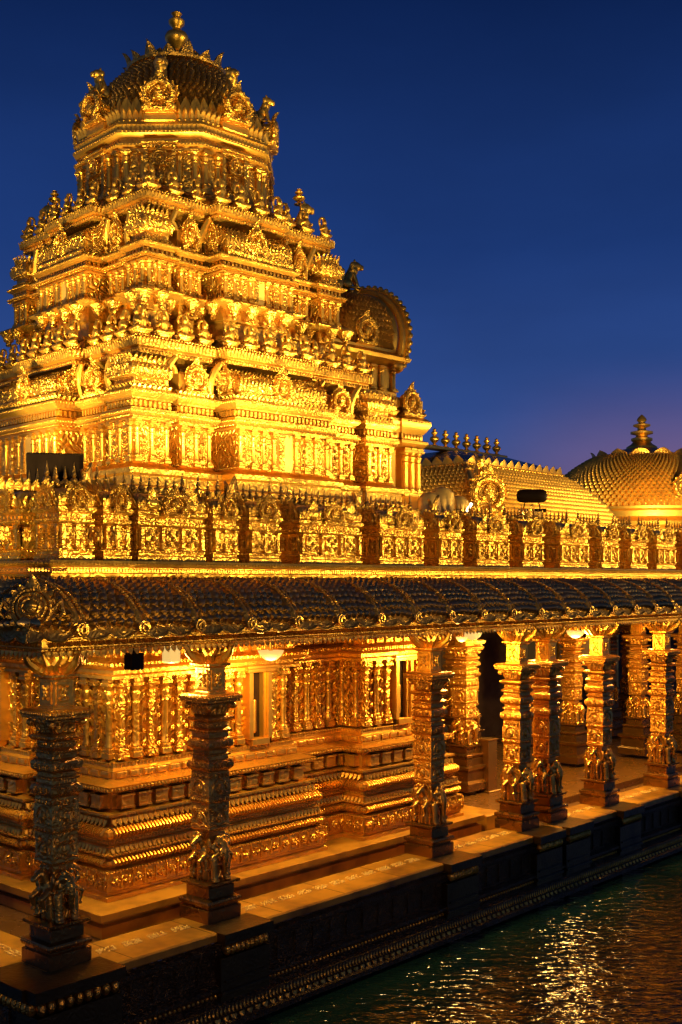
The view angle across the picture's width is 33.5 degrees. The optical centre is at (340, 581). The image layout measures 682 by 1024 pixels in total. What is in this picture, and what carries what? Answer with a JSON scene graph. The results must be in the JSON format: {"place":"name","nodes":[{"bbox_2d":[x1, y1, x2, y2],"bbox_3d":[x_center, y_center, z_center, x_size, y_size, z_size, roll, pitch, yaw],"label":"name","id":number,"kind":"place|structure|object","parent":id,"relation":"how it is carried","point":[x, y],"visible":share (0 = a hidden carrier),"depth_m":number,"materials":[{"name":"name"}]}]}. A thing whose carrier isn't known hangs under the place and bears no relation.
{"place":"outdoors","nodes":[
{"label":"outdoors","id":0,"kind":"place"},
{"bbox_2d":[0,772,681,943],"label":"floor","id":1,"kind":"structure","parent":0,"point":[12,922],"depth_m":14.64,"materials":[{"name":"beige stone"}]},
{"bbox_2d":[0,10,484,939],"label":"golden temple","id":2,"kind":"structure","parent":1,"relation":"on","point":[186,304],"depth_m":20.37,"materials":[{"name":"gold metal"}]},
{"bbox_2d":[461,805,497,830],"bbox_3d":[2.412,4.225,20.494,1.200,0.260,0.955,0,0,42],"label":"stone step","id":3,"kind":"object","parent":1,"relation":"on","point":[487,823],"visible":0.17,"depth_m":19.92,"materials":[{"name":"brown stone"}]},
{"bbox_2d":[0,0,681,474],"label":"sky","id":4,"kind":"structure","parent":0,"point":[510,171],"materials":[{"name":"blue"}]},
{"bbox_2d":[127,801,681,1023],"bbox_3d":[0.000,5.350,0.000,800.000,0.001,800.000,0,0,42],"label":"water","id":5,"kind":"structure","parent":0,"point":[609,951],"depth_m":15.45,"materials":[{"name":"black liquid"}]},
{"bbox_2d":[0,775,681,1023],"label":"stone platform","id":6,"kind":"structure","parent":5,"relation":"in","point":[259,958],"depth_m":15.12,"materials":[{"name":"brown stone"}]},
{"bbox_2d":[20,650,92,971],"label":"carved pillar","id":7,"kind":"structure","parent":6,"relation":"on","point":[56,938],"depth_m":12.38,"materials":[{"name":"brown metal"}]},
{"bbox_2d":[0,560,681,658],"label":"gallery roof","id":8,"kind":"structure","parent":7,"relation":"on","point":[54,607],"depth_m":14.47,"materials":[{"name":"brown metal"}]},
{"bbox_2d":[124,648,143,669],"bbox_3d":[-2.409,0.885,13.175,0.150,0.290,0.170,0,0,42],"label":"loudspeaker","id":9,"kind":"object","parent":8,"relation":"hanging from","point":[134,660],"depth_m":13.12,"materials":[{"name":"black plastic"}]},
{"bbox_2d":[162,646,179,663],"bbox_3d":[-2.139,0.885,14.264,0.200,0.290,0.200,0,0,42],"label":"lantern","id":10,"kind":"object","parent":8,"relation":"hanging from","point":[171,656],"visible":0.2,"depth_m":14.21,"materials":[{"name":"white"}]},
{"bbox_2d":[258,643,283,660],"bbox_3d":[-0.973,0.920,15.704,0.360,0.360,0.360,0,0,42],"label":"ceiling lamp","id":11,"kind":"object","parent":8,"relation":"hanging from","point":[270,654],"visible":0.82,"depth_m":15.60,"materials":[{"name":"white"}]},
{"bbox_2d":[0,461,681,569],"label":"roof parapet","id":12,"kind":"structure","parent":8,"relation":"on","point":[86,516],"depth_m":15.77,"materials":[{"name":"gold metal"}]},
{"bbox_2d":[456,630,467,641],"bbox_3d":[1.992,0.894,18.686,0.198,0.216,0.198,0,0,42],"label":"ceiling lamp","id":13,"kind":"object","parent":8,"relation":"hanging from","point":[461,639],"visible":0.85,"depth_m":18.63,"materials":[{"name":"white"}]},
{"bbox_2d":[464,630,481,639],"bbox_3d":[2.465,0.920,21.224,0.360,0.360,0.360,0,0,42],"label":"ceiling lamp","id":14,"kind":"object","parent":8,"relation":"hanging from","point":[473,636],"visible":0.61,"depth_m":21.11,"materials":[{"name":"white"}]},
{"bbox_2d":[567,625,583,637],"bbox_3d":[4.551,0.920,21.967,0.360,0.360,0.360,0,0,42],"label":"ceiling lamp","id":15,"kind":"object","parent":8,"relation":"hanging from","point":[575,633],"visible":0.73,"depth_m":21.86,"materials":[{"name":"white"}]},
{"bbox_2d":[178,642,241,924],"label":"carved pillar","id":16,"kind":"structure","parent":6,"relation":"on","point":[210,896],"depth_m":14.05,"materials":[{"name":"gold metal"}]},
{"bbox_2d":[403,631,454,857],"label":"carved pillar","id":17,"kind":"structure","parent":6,"relation":"on","point":[428,836],"depth_m":17.38,"materials":[{"name":"gold metal"}]},
{"bbox_2d":[494,626,539,831],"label":"carved pillar","id":18,"kind":"structure","parent":6,"relation":"on","point":[517,800],"depth_m":19.20,"materials":[{"name":"gold metal"}]},
{"bbox_2d":[528,624,568,822],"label":"carved pillar","id":19,"kind":"structure","parent":6,"relation":"on","point":[550,806],"depth_m":19.88,"materials":[{"name":"gold metal"}]},
{"bbox_2d":[578,622,619,806],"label":"carved pillar","id":20,"kind":"structure","parent":6,"relation":"on","point":[598,779],"depth_m":21.28,"materials":[{"name":"gold metal"}]},
{"bbox_2d":[642,618,680,787],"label":"carved pillar","id":21,"kind":"structure","parent":6,"relation":"on","point":[661,763],"depth_m":23.18,"materials":[{"name":"gold metal"}]},
{"bbox_2d":[528,638,535,659],"bbox_3d":[4.144,2.000,25.783,0.700,1.400,0.152,0,0,-8],"label":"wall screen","id":22,"kind":"object","parent":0,"point":[532,651],"depth_m":25.75,"materials":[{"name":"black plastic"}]},
{"bbox_2d":[518,509,545,518],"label":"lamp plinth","id":23,"kind":"structure","parent":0,"point":[539,510],"depth_m":22.88,"materials":[{"name":"gold metal"}]},
{"bbox_2d":[516,489,546,508],"bbox_3d":[3.893,-1.664,23.105,0.620,0.432,0.288,0,0,9],"label":"floodlight","id":24,"kind":"object","parent":23,"relation":"on","point":[524,496],"visible":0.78,"depth_m":23.00,"materials":[{"name":"black metal"}]},
{"bbox_2d":[456,709,681,810],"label":"floor","id":25,"kind":"structure","parent":0,"point":[629,770],"depth_m":24.73,"materials":[{"name":"beige stone"}]},
{"bbox_2d":[443,632,454,752],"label":"pillar","id":26,"kind":"structure","parent":25,"relation":"on","point":[448,718],"depth_m":27.05,"materials":[{"name":"gold metal"}]},
{"bbox_2d":[445,630,485,792],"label":"pillar","id":27,"kind":"structure","parent":25,"relation":"on","point":[463,744],"depth_m":22.47,"materials":[{"name":"gold metal"}]},
{"bbox_2d":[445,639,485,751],"bbox_3d":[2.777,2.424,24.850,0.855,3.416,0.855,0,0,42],"label":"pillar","id":28,"kind":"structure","parent":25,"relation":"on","point":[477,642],"depth_m":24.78,"materials":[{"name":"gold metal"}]},
{"bbox_2d":[476,737,499,793],"bbox_3d":[2.955,3.688,22.735,0.320,1.065,0.400,0,0,42],"label":"steel post","id":29,"kind":"object","parent":25,"relation":"on","point":[488,748],"visible":0.9,"depth_m":22.63,"materials":[{"name":"metal"}]},
{"bbox_2d":[529,674,534,744],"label":"pillar","id":30,"kind":"structure","parent":25,"relation":"on","point":[530,705],"depth_m":28.88,"materials":[{"name":"gold metal"}]},
{"bbox_2d":[440,622,678,736],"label":"hall wall","id":31,"kind":"structure","parent":25,"relation":"on","point":[491,686],"depth_m":30.89,"materials":[{"name":"black"}]},
{"bbox_2d":[556,624,589,764],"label":"pillar","id":32,"kind":"structure","parent":25,"relation":"on","point":[573,745],"depth_m":25.82,"materials":[{"name":"gold metal"}]},
{"bbox_2d":[610,629,624,735],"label":"pillar","id":33,"kind":"structure","parent":25,"relation":"on","point":[617,723],"depth_m":30.50,"materials":[{"name":"gold metal"}]},
{"bbox_2d":[618,621,630,723],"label":"pillar","id":34,"kind":"structure","parent":25,"relation":"on","point":[624,682],"depth_m":32.75,"materials":[{"name":"gold metal"}]},
{"bbox_2d":[618,620,652,755],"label":"pillar","id":35,"kind":"structure","parent":25,"relation":"on","point":[635,735],"depth_m":27.07,"materials":[{"name":"gold metal"}]},
{"bbox_2d":[670,621,681,750],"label":"pillar","id":36,"kind":"structure","parent":25,"relation":"on","point":[676,733],"depth_m":27.81,"materials":[{"name":"gold metal"}]},
{"bbox_2d":[581,638,609,679],"bbox_3d":[6.031,2.150,26.976,0.750,1.600,0.152,0,0,-8],"label":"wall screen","id":37,"kind":"object","parent":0,"point":[586,650],"depth_m":26.87,"materials":[{"name":"metal"}]},
{"label":"roof terrace","id":38,"kind":"structure","parent":0,"visible":0},
{"bbox_2d":[421,428,619,525],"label":"tiled hall","id":39,"kind":"structure","parent":38,"relation":"on","point":[479,478],"depth_m":31.35,"materials":[{"name":"gold metal"}]},
{"bbox_2d":[564,415,681,529],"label":"domed pavilion","id":40,"kind":"structure","parent":38,"relation":"on","point":[640,476],"depth_m":41.95,"materials":[{"name":"gold metal"}]},
{"bbox_3d":[1.840,-0.550,20.980,0.700,0.900,1.600,0,0,42],"label":"lamp shelf","id":41,"kind":"object","parent":38,"relation":"on","visible":0},
{"bbox_2d":[417,492,440,512],"bbox_3d":[1.605,-1.310,20.720,0.440,0.640,0.352,0,0,-8],"label":"box floodlight","id":42,"kind":"object","parent":41,"relation":"on","point":[422,502],"visible":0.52,"depth_m":20.59,"materials":[{"name":"metal"}]},
{"bbox_2d":[431,487,454,513],"bbox_3d":[1.870,-1.399,21.087,0.506,0.718,0.405,0,0,-8],"label":"box floodlight","id":43,"kind":"object","parent":41,"relation":"on","point":[447,499],"visible":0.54,"depth_m":20.93,"materials":[{"name":"metal"}]},
{"bbox_2d":[454,496,472,511],"bbox_3d":[2.208,-1.297,21.202,0.435,0.614,0.382,0,0,-8],"label":"box floodlight","id":44,"kind":"object","parent":41,"relation":"on","point":[462,501],"visible":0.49,"depth_m":21.08,"materials":[{"name":"brown"}]},
{"bbox_3d":[-3.632,-0.450,14.401,0.400,0.700,0.400,0,0,42],"label":"lamp stand","id":45,"kind":"object","parent":38,"relation":"on","visible":0},
{"bbox_2d":[24,452,83,483],"bbox_3d":[-3.635,-1.225,14.412,0.780,0.831,0.364,0,0,-12],"label":"floodlight","id":46,"kind":"object","parent":45,"relation":"on","point":[60,462],"visible":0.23,"depth_m":14.26,"materials":[{"name":"brown metal"}]}
]}

